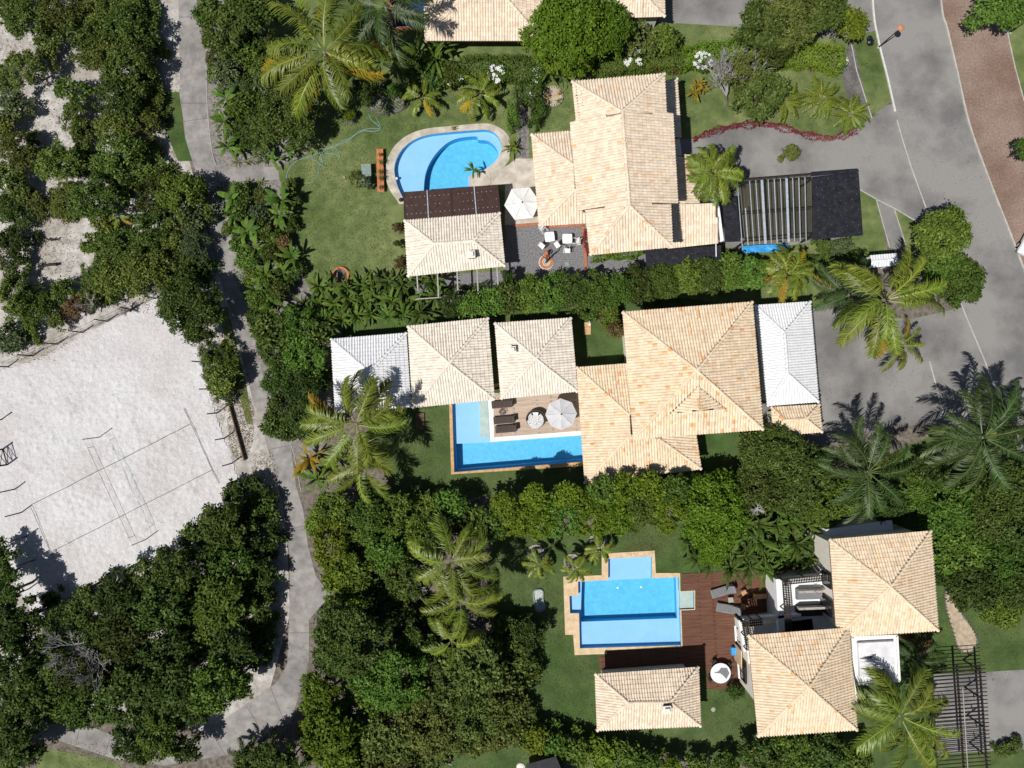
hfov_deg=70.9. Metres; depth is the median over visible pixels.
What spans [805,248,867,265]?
hedge
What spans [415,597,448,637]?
tree
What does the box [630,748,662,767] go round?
hedge bush
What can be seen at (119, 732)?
tree
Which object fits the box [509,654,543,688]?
tree
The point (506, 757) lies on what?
lawn
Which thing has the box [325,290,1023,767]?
lawn
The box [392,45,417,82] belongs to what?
banana plant
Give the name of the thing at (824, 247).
shrub
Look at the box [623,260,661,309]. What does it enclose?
hedge shrub
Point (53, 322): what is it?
shrub
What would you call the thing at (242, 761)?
tree
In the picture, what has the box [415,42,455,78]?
banana plant
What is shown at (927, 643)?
shrub
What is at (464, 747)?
tree
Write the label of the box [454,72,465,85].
flowering bush
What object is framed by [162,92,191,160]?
lawn
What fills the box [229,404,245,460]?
timber edging
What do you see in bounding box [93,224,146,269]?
shrub
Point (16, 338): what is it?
shrub
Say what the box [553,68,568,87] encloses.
banana plant
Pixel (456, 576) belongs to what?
palm tree
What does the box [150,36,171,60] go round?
shrub
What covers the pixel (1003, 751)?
shrub
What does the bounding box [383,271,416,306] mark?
heliconia
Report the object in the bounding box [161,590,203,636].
tree
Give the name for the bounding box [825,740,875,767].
shrub
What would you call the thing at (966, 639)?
flower bed
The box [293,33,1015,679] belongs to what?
leaf litter
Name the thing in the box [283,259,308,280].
bush
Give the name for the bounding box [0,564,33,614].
tree
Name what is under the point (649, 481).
hedge tree
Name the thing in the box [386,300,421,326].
heliconia
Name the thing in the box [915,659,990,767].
pergola
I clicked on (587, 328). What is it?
outdoor shower
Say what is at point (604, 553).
young palm
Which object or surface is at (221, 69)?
shrub
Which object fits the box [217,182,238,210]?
banana plant
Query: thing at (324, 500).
tree
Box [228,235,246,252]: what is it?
bush
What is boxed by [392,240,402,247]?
shrub
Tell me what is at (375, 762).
tree
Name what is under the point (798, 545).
heliconia
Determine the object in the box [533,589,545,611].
sun lounger
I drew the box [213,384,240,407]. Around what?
bush
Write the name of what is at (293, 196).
bush
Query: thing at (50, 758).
lawn
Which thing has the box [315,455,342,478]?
leafy plant
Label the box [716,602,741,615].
sun lounger
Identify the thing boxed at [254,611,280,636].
tree
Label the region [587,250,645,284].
gravel yard
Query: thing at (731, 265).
hedge shrub
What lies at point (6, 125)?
shrub
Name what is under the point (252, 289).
banana plant
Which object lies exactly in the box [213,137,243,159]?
banana plant
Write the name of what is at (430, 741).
tree
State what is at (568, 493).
hedge tree
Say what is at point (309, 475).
leafy plant
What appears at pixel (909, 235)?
lawn
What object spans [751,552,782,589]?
heliconia
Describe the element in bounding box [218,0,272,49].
tree
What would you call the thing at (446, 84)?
flowering bush
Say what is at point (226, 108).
shrub
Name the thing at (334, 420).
palm tree
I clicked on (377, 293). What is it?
heliconia
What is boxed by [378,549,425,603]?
tree
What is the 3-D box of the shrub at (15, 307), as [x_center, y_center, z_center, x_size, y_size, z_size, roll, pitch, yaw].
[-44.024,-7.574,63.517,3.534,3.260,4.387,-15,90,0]
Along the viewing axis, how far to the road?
65.00 m
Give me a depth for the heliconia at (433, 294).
63.22 m
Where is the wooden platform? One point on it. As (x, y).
(420, 421)
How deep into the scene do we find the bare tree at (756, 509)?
60.94 m
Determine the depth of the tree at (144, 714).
62.57 m
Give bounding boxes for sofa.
[795,587,824,599]
[795,604,824,616]
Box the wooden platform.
[416,413,424,429]
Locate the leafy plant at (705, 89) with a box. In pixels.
[699,82,710,94]
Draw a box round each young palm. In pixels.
[521,548,555,578]
[560,555,591,582]
[584,535,615,565]
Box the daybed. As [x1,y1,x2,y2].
[526,409,545,428]
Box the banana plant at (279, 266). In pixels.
[270,260,294,288]
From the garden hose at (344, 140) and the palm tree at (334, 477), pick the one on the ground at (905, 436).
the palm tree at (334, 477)
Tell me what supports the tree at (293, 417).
on the garden bed at (326, 396)
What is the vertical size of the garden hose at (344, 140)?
0.057 m
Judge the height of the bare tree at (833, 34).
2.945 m
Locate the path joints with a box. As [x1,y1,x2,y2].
[76,118,301,755]
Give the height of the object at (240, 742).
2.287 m
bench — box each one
[43,263,57,266]
[440,757,451,764]
[753,593,767,598]
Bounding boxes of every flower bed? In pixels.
[342,114,357,124]
[367,94,405,114]
[542,86,562,106]
[943,589,978,653]
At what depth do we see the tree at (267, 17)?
60.95 m
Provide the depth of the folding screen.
63.77 m
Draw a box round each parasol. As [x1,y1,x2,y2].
[504,187,536,219]
[545,398,576,429]
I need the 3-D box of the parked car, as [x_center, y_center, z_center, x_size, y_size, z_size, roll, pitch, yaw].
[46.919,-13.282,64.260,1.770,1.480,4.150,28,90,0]
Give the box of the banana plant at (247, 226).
[232,216,259,243]
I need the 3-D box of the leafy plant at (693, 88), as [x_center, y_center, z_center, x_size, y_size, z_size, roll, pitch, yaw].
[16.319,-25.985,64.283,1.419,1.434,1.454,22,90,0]
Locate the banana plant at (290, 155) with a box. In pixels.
[278,141,296,161]
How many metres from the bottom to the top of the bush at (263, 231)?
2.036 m
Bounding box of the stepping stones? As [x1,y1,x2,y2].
[517,113,526,156]
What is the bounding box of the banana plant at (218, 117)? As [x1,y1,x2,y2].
[208,110,232,140]
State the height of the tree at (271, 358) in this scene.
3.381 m
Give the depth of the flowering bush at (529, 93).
64.43 m
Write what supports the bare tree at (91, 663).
on the sandy ground at (168, 29)
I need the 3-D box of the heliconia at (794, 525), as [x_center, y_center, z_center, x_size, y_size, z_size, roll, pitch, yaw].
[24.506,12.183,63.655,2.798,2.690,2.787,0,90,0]
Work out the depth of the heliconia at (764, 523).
62.69 m
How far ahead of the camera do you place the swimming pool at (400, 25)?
66.20 m
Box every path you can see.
[0,0,329,765]
[216,167,278,181]
[841,43,869,114]
[877,200,906,251]
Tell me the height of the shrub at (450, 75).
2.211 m
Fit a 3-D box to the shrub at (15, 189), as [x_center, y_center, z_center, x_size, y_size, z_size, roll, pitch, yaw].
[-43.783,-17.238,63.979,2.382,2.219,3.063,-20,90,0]
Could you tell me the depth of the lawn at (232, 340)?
64.99 m
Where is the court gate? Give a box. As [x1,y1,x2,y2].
[0,448,7,465]
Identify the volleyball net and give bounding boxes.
[87,441,134,538]
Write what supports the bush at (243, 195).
on the garden bed at (326, 396)
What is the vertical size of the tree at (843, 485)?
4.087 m
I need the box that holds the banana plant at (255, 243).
[239,233,264,256]
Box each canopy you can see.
[403,185,500,223]
[860,253,898,268]
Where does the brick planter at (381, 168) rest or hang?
on the lawn at (393, 208)
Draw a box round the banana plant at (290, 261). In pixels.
[274,240,300,269]
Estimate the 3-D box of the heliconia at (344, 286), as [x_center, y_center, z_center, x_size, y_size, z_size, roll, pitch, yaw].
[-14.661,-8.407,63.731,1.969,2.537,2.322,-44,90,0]
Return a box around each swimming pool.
[385,123,510,203]
[387,0,423,29]
[449,372,582,473]
[563,550,694,654]
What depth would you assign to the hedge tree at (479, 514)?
59.88 m
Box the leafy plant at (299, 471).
[292,460,311,479]
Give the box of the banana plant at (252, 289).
[244,279,264,293]
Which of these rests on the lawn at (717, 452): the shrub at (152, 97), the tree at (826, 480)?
the tree at (826, 480)
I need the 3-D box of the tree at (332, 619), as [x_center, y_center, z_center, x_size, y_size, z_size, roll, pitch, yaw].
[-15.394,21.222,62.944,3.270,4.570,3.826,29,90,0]
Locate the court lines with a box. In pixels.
[30,409,218,563]
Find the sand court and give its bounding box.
[0,296,243,614]
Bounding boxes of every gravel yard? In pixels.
[412,271,502,301]
[504,224,587,288]
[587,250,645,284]
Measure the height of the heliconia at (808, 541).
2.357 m
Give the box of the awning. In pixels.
[645,245,721,271]
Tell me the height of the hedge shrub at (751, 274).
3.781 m
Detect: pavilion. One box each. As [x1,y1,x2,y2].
[330,332,411,412]
[406,317,495,408]
[493,317,577,399]
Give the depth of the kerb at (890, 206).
64.95 m
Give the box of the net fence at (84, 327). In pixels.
[2,294,154,362]
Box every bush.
[195,342,223,365]
[200,338,241,382]
[204,365,241,397]
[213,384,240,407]
[220,220,238,238]
[225,200,247,220]
[228,181,254,211]
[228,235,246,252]
[229,369,240,387]
[233,248,256,271]
[241,268,260,286]
[244,305,259,328]
[245,289,271,313]
[246,249,262,266]
[247,203,272,224]
[251,186,267,205]
[253,218,273,244]
[256,242,286,268]
[259,226,286,246]
[259,271,283,292]
[264,275,296,301]
[273,232,292,253]
[282,214,300,235]
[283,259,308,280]
[284,191,300,206]
[285,177,298,191]
[444,80,453,91]
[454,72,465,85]
[485,62,509,89]
[505,720,529,747]
[520,724,549,756]
[522,89,534,97]
[531,67,543,86]
[542,718,569,764]
[565,724,592,767]
[584,731,616,767]
[606,734,640,767]
[619,47,645,75]
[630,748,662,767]
[654,746,684,767]
[684,752,712,767]
[690,49,712,73]
[711,746,740,767]
[835,55,848,72]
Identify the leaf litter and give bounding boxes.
[0,29,276,492]
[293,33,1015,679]
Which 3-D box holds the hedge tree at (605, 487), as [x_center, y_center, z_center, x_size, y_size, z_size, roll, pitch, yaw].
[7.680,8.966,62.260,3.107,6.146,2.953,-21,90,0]
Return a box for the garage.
[753,300,819,406]
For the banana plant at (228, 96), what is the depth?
63.26 m
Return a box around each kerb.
[851,45,871,117]
[860,189,917,222]
[872,0,895,111]
[876,199,889,247]
[894,209,907,249]
[896,120,1021,460]
[929,361,943,412]
[940,0,1023,271]
[1006,28,1023,100]
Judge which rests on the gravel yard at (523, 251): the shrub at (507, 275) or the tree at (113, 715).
the shrub at (507, 275)
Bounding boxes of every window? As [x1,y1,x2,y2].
[734,626,739,642]
[737,663,746,684]
[818,595,833,618]
[819,569,831,588]
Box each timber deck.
[494,388,580,436]
[599,568,798,688]
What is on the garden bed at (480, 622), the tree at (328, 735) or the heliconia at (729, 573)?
the tree at (328, 735)
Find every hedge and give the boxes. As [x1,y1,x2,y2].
[424,279,491,293]
[458,53,543,86]
[506,97,520,135]
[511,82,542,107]
[526,98,545,131]
[582,228,589,254]
[590,47,683,79]
[590,250,644,263]
[679,37,765,74]
[693,119,857,141]
[773,41,847,77]
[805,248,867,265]
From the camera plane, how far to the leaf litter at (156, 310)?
64.95 m
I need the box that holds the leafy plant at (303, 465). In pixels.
[293,440,325,474]
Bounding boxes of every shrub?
[0,0,34,27]
[0,0,46,41]
[0,63,20,94]
[0,87,40,121]
[0,112,23,135]
[0,128,37,179]
[0,160,30,189]
[0,188,35,231]
[0,225,44,270]
[0,277,30,321]
[0,317,27,354]
[2,48,60,94]
[2,253,34,289]
[4,176,31,207]
[17,290,64,329]
[18,281,44,301]
[22,187,52,222]
[22,319,42,345]
[25,128,42,151]
[30,21,65,60]
[32,136,90,181]
[34,0,88,32]
[46,309,66,333]
[48,179,82,225]
[49,275,77,307]
[52,74,94,101]
[55,5,104,62]
[58,97,102,142]
[61,292,88,322]
[64,142,96,177]
[64,172,130,219]
[71,120,95,151]
[74,0,109,18]
[75,281,113,314]
[76,34,135,78]
[77,232,115,257]
[79,255,116,289]
[82,161,119,186]
[84,0,125,53]
[86,272,119,306]
[87,206,121,234]
[89,133,154,183]
[90,254,149,302]
[91,107,143,145]
[92,72,145,125]
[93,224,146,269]
[98,1,162,57]
[100,33,153,98]
[104,276,124,306]
[108,167,139,204]
[113,101,165,158]
[116,0,160,34]
[116,245,176,295]
[119,137,168,189]
[123,77,165,112]
[124,207,172,256]
[133,166,177,224]
[137,57,164,95]
[139,0,163,34]
[143,100,171,119]
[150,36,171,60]
[150,162,179,184]
[151,216,208,256]
[154,169,212,223]
[155,247,198,290]
[171,202,218,237]
[177,226,213,268]
[186,185,209,211]
[190,0,223,31]
[191,259,221,288]
[201,30,227,48]
[205,47,219,67]
[205,65,225,83]
[210,57,243,94]
[219,39,263,64]
[223,121,238,138]
[224,98,244,123]
[226,73,246,95]
[227,88,269,119]
[230,136,256,154]
[240,71,256,93]
[242,29,264,50]
[242,53,279,80]
[248,70,271,104]
[248,136,273,160]
[256,100,279,121]
[259,29,284,56]
[268,78,296,107]
[277,64,300,82]
[311,90,320,100]
[342,109,355,122]
[347,169,361,187]
[349,79,380,106]
[362,176,371,189]
[366,75,384,97]
[384,82,404,99]
[391,222,403,233]
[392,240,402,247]
[393,255,404,269]
[395,53,422,89]
[415,51,445,91]
[435,59,465,89]
[437,289,463,318]
[456,289,485,318]
[475,285,504,318]
[495,280,522,317]
[501,269,517,281]
[512,272,546,314]
[529,269,566,314]
[532,36,561,74]
[552,270,587,317]
[576,268,610,321]
[596,314,623,338]
[597,303,619,328]
[600,271,640,308]
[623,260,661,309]
[644,261,682,300]
[645,22,682,55]
[670,255,706,295]
[693,257,725,296]
[716,252,746,292]
[725,683,745,700]
[729,78,762,116]
[735,255,768,290]
[759,35,794,69]
[776,144,801,163]
[809,238,831,258]
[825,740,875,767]
[829,240,843,257]
[837,236,856,253]
[838,4,871,41]
[855,685,869,706]
[898,632,936,654]
[989,741,1014,757]
[1007,137,1023,160]
[1007,734,1023,754]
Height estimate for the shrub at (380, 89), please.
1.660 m
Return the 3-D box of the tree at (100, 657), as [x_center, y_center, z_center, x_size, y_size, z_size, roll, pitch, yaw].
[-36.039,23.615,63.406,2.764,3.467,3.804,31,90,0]
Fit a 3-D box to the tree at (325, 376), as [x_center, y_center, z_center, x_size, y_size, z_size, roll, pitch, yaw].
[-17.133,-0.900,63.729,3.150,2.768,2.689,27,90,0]
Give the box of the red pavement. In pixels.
[942,0,1023,264]
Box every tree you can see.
[0,535,23,566]
[0,561,19,583]
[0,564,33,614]
[0,593,42,646]
[0,637,44,687]
[0,666,57,725]
[0,678,40,725]
[0,713,47,767]
[0,758,17,767]
[7,725,40,767]
[18,607,65,661]
[20,646,66,697]
[39,583,64,612]
[40,630,85,679]
[40,698,74,724]
[41,599,82,643]
[49,658,88,711]
[50,647,109,697]
[61,687,120,729]
[64,646,108,692]
[65,580,107,633]
[72,293,104,312]
[77,614,105,650]
[80,659,141,702]
[83,645,109,671]
[89,679,145,727]
[93,610,149,666]
[94,566,143,623]
[98,609,132,627]
[103,644,172,708]
[108,712,160,767]
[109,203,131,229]
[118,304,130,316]
[120,555,169,602]
[125,579,197,632]
[125,701,175,731]
[133,711,181,763]
[136,607,198,677]
[145,643,200,721]
[148,544,207,593]
[150,698,170,716]
[154,271,225,346]
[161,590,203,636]
[166,573,214,616]
[166,705,201,732]
[169,551,210,591]
[174,732,204,764]
[176,292,218,347]
[176,516,232,566]
[181,689,220,726]
[182,652,250,715]
[184,617,232,667]
[187,561,203,579]
[192,594,228,642]
[194,572,259,629]
[196,498,258,548]
[199,11,247,60]
[201,520,260,584]
[207,620,267,671]
[217,657,258,701]
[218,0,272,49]
[220,474,277,519]
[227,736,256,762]
[232,747,265,767]
[233,106,278,149]
[235,510,290,555]
[235,584,279,632]
[236,546,283,595]
[241,0,284,37]
[245,491,280,531]
[245,732,295,767]
[246,97,312,155]
[246,308,287,350]
[246,631,279,666]
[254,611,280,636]
[255,341,263,352]
[257,329,310,376]
[257,411,291,438]
[258,365,291,400]
[258,543,279,561]
[259,0,392,122]
[265,384,301,428]
[271,304,321,344]
[275,423,295,441]
[276,749,311,767]
[277,93,325,145]
[280,335,329,379]
[280,366,331,411]
[282,398,331,445]
[295,710,312,736]
[298,669,332,692]
[298,677,352,720]
[298,695,367,767]
[299,368,407,474]
[300,319,336,347]
[300,747,322,767]
[304,515,325,538]
[307,491,353,533]
[310,361,332,391]
[310,598,399,678]
[312,517,350,568]
[312,648,358,677]
[314,307,338,332]
[315,607,346,638]
[318,550,352,595]
[319,739,367,767]
[322,501,370,546]
[323,584,362,609]
[326,430,398,503]
[334,545,378,595]
[335,643,383,695]
[339,0,434,68]
[339,688,394,744]
[348,485,393,544]
[349,525,384,561]
[352,740,394,767]
[353,642,432,714]
[358,570,405,620]
[358,698,429,765]
[359,528,407,576]
[361,731,423,767]
[376,591,417,638]
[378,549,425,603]
[379,490,415,535]
[391,618,441,668]
[392,697,464,763]
[395,524,436,564]
[400,80,441,116]
[403,489,438,535]
[403,646,476,720]
[407,512,501,607]
[407,727,450,767]
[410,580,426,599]
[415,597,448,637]
[419,561,504,642]
[420,610,486,671]
[424,512,458,548]
[431,488,471,523]
[431,680,505,744]
[438,634,507,699]
[441,635,463,669]
[443,718,474,758]
[452,509,479,540]
[456,68,500,121]
[467,502,508,543]
[468,661,533,725]
[468,702,530,752]
[469,732,492,758]
[485,612,533,669]
[489,490,516,516]
[491,490,533,540]
[504,613,549,652]
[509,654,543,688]
[510,703,538,728]
[517,0,611,70]
[518,491,562,541]
[519,482,549,513]
[539,484,587,539]
[541,247,551,262]
[543,41,595,78]
[552,480,582,508]
[565,489,608,537]
[585,473,618,505]
[587,0,636,58]
[591,489,637,537]
[611,469,644,506]
[616,482,658,533]
[625,19,658,58]
[633,467,666,506]
[643,486,689,535]
[658,473,691,503]
[671,467,750,555]
[684,143,745,207]
[694,43,750,106]
[694,526,732,567]
[717,49,767,99]
[728,66,791,125]
[730,0,790,53]
[733,421,812,490]
[735,466,789,516]
[735,735,787,767]
[737,48,774,105]
[737,434,765,465]
[743,502,764,515]
[753,0,826,52]
[758,244,814,302]
[762,734,813,767]
[777,480,823,523]
[784,442,838,509]
[799,732,846,767]
[804,484,849,528]
[808,0,849,35]
[811,257,881,328]
[816,415,917,524]
[827,244,947,359]
[829,23,848,38]
[832,478,866,515]
[850,658,960,767]
[866,477,912,524]
[867,317,924,371]
[893,469,934,516]
[898,632,948,692]
[911,454,950,491]
[912,201,973,264]
[913,239,964,286]
[913,479,979,539]
[917,372,1023,493]
[931,518,995,577]
[933,550,959,586]
[936,255,987,310]
[940,556,1005,612]
[958,533,1023,593]
[960,470,1018,542]
[962,0,1023,33]
[968,380,1023,457]
[978,589,1023,630]
[983,460,1023,520]
[993,507,1023,555]
[993,556,1023,610]
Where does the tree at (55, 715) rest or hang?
on the sandy ground at (168, 29)
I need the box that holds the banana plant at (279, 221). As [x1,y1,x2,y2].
[269,201,288,230]
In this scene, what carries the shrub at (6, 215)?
on the sandy ground at (168, 29)
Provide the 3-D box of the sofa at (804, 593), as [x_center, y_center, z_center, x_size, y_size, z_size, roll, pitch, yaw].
[25.563,18.046,61.655,2.212,0.850,0.900,-2,90,0]
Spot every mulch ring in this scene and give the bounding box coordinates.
[527,544,544,560]
[563,554,577,569]
[589,534,606,548]
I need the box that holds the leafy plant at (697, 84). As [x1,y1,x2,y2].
[693,77,705,91]
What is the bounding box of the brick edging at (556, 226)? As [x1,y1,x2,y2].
[513,222,587,269]
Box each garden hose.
[286,113,379,177]
[309,117,380,182]
[310,148,339,165]
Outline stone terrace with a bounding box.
[490,159,537,224]
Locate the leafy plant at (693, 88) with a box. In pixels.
[686,82,702,101]
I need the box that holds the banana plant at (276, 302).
[259,294,284,313]
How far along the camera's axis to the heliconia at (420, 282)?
63.72 m
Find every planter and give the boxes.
[332,266,348,282]
[376,149,383,191]
[539,255,552,269]
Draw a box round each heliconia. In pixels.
[292,294,317,314]
[295,298,325,330]
[306,272,336,299]
[307,288,334,314]
[314,306,339,334]
[319,270,341,299]
[322,290,343,317]
[330,308,351,330]
[333,288,359,314]
[334,272,359,300]
[344,302,373,332]
[345,270,372,300]
[349,288,375,312]
[358,269,385,304]
[360,299,381,328]
[363,284,387,308]
[371,269,398,295]
[374,285,403,317]
[377,302,399,325]
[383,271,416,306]
[386,284,418,310]
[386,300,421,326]
[406,275,432,292]
[406,290,431,309]
[407,297,436,324]
[415,273,446,295]
[419,285,447,311]
[674,537,699,560]
[679,549,702,575]
[695,560,727,578]
[710,551,730,574]
[720,553,747,590]
[727,543,746,567]
[728,538,746,558]
[731,538,761,569]
[733,513,758,544]
[733,533,758,557]
[736,553,762,587]
[742,524,781,555]
[745,511,776,541]
[751,543,778,572]
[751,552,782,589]
[760,512,792,540]
[763,528,789,556]
[764,540,793,571]
[775,510,808,538]
[778,545,811,573]
[779,523,813,563]
[793,537,818,573]
[794,517,820,539]
[800,528,817,554]
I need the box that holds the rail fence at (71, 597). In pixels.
[39,572,122,613]
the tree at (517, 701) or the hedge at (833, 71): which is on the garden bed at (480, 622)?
the tree at (517, 701)
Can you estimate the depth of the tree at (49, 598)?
63.37 m
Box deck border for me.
[488,400,580,441]
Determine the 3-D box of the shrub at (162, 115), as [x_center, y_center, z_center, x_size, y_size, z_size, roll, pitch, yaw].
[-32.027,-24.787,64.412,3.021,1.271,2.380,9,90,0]
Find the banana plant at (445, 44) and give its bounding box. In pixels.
[430,42,457,60]
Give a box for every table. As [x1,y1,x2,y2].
[361,164,371,184]
[544,232,554,241]
[562,234,571,243]
[711,663,730,682]
[727,596,733,602]
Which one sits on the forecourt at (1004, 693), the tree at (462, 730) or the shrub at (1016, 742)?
the shrub at (1016, 742)
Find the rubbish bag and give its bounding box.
[867,35,873,45]
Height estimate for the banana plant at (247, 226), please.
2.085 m
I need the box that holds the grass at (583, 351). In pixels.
[59,25,1019,767]
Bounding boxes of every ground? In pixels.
[0,0,288,732]
[1,0,1008,767]
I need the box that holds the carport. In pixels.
[723,169,862,248]
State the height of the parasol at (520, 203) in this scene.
2.871 m
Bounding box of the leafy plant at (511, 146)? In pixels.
[502,137,518,161]
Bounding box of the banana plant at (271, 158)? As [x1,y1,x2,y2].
[265,149,277,169]
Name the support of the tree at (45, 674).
on the sandy ground at (168, 29)
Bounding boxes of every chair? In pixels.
[537,240,546,249]
[553,240,562,248]
[563,245,569,252]
[572,237,581,244]
[739,588,746,595]
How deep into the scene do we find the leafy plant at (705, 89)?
64.18 m
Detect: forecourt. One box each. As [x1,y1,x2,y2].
[659,0,874,36]
[680,104,927,251]
[762,307,1006,447]
[934,670,1023,753]
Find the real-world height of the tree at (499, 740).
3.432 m
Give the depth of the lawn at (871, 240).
65.00 m
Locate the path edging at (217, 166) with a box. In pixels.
[206,49,300,490]
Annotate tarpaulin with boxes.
[743,244,787,252]
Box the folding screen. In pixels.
[734,643,741,667]
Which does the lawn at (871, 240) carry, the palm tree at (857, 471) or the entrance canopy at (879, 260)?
the entrance canopy at (879, 260)
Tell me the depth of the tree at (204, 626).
61.55 m
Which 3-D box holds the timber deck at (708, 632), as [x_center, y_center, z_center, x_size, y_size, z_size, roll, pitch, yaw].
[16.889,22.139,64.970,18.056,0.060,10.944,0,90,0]
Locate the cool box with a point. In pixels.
(732, 650)
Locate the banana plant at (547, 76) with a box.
[541,71,557,84]
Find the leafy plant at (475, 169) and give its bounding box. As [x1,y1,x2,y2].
[464,161,482,178]
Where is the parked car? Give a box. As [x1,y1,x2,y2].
[1015,236,1023,256]
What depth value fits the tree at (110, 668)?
62.31 m
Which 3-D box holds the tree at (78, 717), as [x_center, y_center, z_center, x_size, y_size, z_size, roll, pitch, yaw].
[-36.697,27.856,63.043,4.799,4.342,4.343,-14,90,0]
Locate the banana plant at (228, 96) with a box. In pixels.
[210,85,235,108]
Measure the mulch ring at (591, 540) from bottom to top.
0.140 m
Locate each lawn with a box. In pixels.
[37,747,119,767]
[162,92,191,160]
[219,307,252,423]
[269,0,890,306]
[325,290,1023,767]
[423,736,564,767]
[642,191,887,306]
[895,210,917,254]
[1008,1,1023,95]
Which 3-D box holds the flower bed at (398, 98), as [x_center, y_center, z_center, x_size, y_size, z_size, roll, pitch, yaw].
[-11.365,-25.277,64.940,3.614,0.140,1.865,0,90,0]
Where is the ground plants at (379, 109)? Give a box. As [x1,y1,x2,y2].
[204,27,401,307]
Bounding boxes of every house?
[403,211,505,277]
[424,0,542,41]
[530,72,723,256]
[576,300,764,484]
[594,664,701,731]
[616,0,665,27]
[734,514,939,737]
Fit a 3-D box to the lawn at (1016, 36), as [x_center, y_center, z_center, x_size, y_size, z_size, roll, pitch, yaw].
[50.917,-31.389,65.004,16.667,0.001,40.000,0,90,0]
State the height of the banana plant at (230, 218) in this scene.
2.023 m
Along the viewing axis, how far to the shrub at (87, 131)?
64.05 m
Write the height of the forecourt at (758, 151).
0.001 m
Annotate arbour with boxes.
[516,88,532,115]
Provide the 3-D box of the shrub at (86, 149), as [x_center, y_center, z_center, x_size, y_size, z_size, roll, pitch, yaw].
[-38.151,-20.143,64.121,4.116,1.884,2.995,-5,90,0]
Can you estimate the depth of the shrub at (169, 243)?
63.29 m
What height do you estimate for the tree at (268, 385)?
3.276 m
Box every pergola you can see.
[415,267,498,299]
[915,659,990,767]
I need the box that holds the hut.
[516,753,560,767]
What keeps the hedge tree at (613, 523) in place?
on the garden bed at (480, 622)
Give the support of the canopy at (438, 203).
on the lawn at (393, 208)
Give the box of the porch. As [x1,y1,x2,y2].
[767,403,823,434]
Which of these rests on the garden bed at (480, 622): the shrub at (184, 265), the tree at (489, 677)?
the tree at (489, 677)
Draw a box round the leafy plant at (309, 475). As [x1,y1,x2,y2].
[296,466,330,494]
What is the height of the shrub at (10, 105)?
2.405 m
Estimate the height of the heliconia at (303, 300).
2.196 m
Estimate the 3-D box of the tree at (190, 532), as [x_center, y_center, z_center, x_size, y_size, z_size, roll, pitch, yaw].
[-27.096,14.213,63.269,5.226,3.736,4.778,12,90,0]
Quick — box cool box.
[730,646,735,654]
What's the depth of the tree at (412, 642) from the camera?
60.92 m
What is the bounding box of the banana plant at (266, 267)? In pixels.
[251,260,272,289]
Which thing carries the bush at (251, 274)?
on the garden bed at (326, 396)
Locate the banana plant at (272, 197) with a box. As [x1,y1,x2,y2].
[264,182,294,216]
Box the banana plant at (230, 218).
[222,207,238,225]
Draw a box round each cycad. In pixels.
[761,81,804,122]
[800,76,840,119]
[831,94,870,136]
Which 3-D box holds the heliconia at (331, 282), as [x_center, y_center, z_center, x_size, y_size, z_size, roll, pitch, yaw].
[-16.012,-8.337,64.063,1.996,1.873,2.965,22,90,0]
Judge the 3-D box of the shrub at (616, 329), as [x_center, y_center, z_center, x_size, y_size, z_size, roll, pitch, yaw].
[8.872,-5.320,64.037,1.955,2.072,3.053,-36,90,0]
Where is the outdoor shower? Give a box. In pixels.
[584,321,590,334]
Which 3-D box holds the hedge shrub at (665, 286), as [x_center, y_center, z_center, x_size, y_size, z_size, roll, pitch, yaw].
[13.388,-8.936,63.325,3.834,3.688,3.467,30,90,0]
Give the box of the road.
[874,0,1023,461]
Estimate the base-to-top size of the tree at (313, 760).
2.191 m
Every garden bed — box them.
[200,0,309,166]
[222,179,342,473]
[290,479,746,767]
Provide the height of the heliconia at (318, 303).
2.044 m
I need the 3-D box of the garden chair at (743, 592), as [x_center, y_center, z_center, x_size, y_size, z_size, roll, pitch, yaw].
[20.792,18.698,64.496,0.460,0.892,0.535,-29,90,0]
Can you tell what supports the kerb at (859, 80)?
on the asphalt path at (850, 78)
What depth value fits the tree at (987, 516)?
60.83 m
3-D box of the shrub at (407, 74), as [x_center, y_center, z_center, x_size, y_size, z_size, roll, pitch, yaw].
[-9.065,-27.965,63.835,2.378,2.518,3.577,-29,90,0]
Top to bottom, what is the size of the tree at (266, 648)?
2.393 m
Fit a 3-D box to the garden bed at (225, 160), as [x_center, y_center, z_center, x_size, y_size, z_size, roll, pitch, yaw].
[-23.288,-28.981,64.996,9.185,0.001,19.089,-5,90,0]
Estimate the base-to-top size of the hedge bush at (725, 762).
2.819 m
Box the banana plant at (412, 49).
[396,29,434,76]
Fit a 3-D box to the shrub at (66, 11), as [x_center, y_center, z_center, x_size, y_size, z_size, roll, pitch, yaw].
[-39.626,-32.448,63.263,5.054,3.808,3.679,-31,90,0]
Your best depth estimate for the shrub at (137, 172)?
63.88 m
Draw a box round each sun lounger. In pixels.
[491,400,512,408]
[493,415,514,423]
[495,424,516,432]
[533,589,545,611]
[710,584,736,597]
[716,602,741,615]
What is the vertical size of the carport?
2.560 m
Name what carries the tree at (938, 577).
on the lawn at (717, 452)
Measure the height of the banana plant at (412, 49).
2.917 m
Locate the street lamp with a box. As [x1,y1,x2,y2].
[877,24,903,48]
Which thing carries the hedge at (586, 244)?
on the lawn at (393, 208)
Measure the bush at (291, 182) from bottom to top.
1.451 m
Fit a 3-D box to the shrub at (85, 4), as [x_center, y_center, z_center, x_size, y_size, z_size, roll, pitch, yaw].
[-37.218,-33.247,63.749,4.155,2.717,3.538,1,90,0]
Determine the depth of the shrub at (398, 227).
64.03 m

